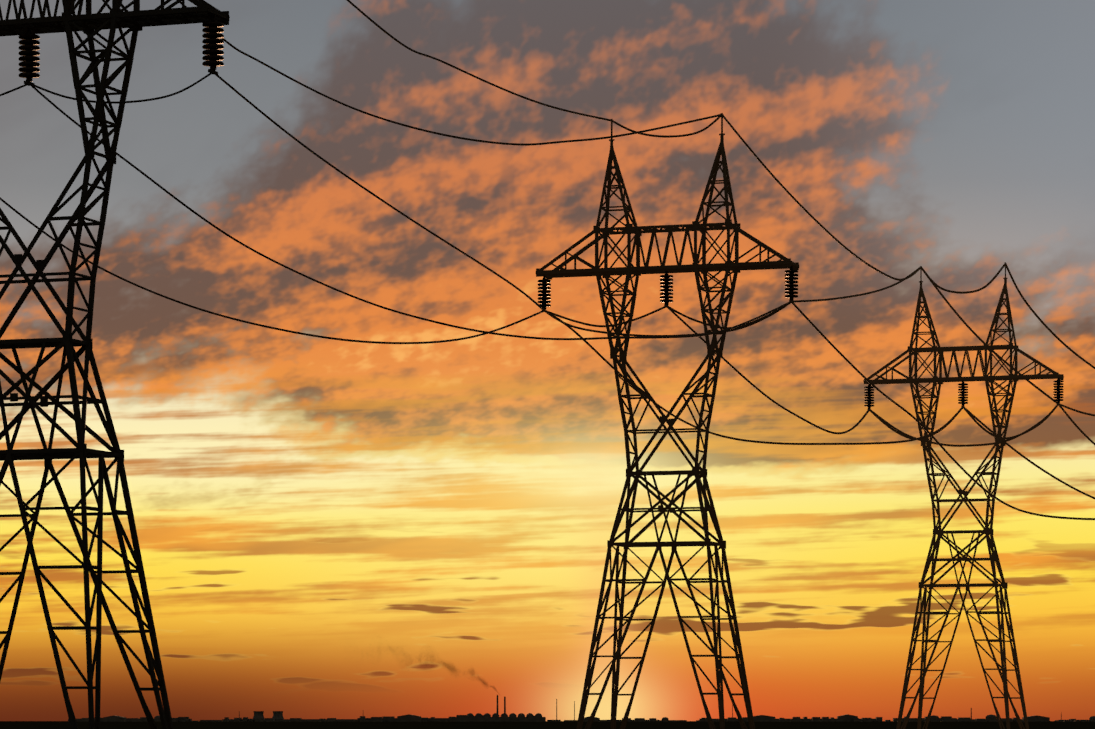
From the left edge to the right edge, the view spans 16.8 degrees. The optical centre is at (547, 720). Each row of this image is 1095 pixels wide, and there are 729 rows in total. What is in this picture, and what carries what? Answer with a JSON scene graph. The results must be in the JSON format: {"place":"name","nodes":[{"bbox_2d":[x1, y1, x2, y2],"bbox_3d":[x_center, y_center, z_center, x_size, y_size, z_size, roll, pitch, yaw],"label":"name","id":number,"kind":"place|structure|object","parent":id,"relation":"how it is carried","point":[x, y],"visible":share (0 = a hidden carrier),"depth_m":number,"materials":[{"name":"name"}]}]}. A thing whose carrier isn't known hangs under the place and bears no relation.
{"place":"outdoors","nodes":[
{"label":"outdoors","id":0,"kind":"place"},
{"bbox_2d":[0,721,1094,728],"bbox_3d":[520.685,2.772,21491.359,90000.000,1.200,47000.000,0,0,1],"label":"ground","id":1,"kind":"structure","parent":0,"point":[507,725],"depth_m":2134.26,"materials":[{"name":"soil"}]},
{"bbox_2d":[0,0,229,728],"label":"pylon","id":2,"kind":"object","parent":1,"relation":"on","point":[211,18],"visible":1,"depth_m":205.40,"materials":[{"name":"metal"}]},
{"bbox_2d":[0,0,1094,519],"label":"conductors","id":3,"kind":"object","parent":2,"relation":"attached to","point":[776,310],"visible":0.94,"depth_m":320.42,"materials":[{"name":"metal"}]},
{"bbox_2d":[68,695,1094,721],"bbox_3d":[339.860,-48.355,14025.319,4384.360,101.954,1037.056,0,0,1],"label":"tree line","id":4,"kind":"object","parent":1,"relation":"on","point":[258,716],"depth_m":13860.93,"materials":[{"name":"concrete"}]},
{"bbox_2d":[536,113,798,728],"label":"pylon","id":5,"kind":"object","parent":1,"relation":"on","point":[638,270],"visible":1,"depth_m":322.16,"materials":[{"name":"metal"}]},
{"bbox_2d":[863,262,1063,728],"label":"pylon","id":6,"kind":"object","parent":1,"relation":"on","point":[987,531],"visible":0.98,"depth_m":429.56,"materials":[{"name":"metal"}]},
{"bbox_2d":[0,0,1094,720],"label":"sky","id":7,"kind":"structure","parent":0,"point":[298,501],"materials":[{"name":"orange"}]}
]}

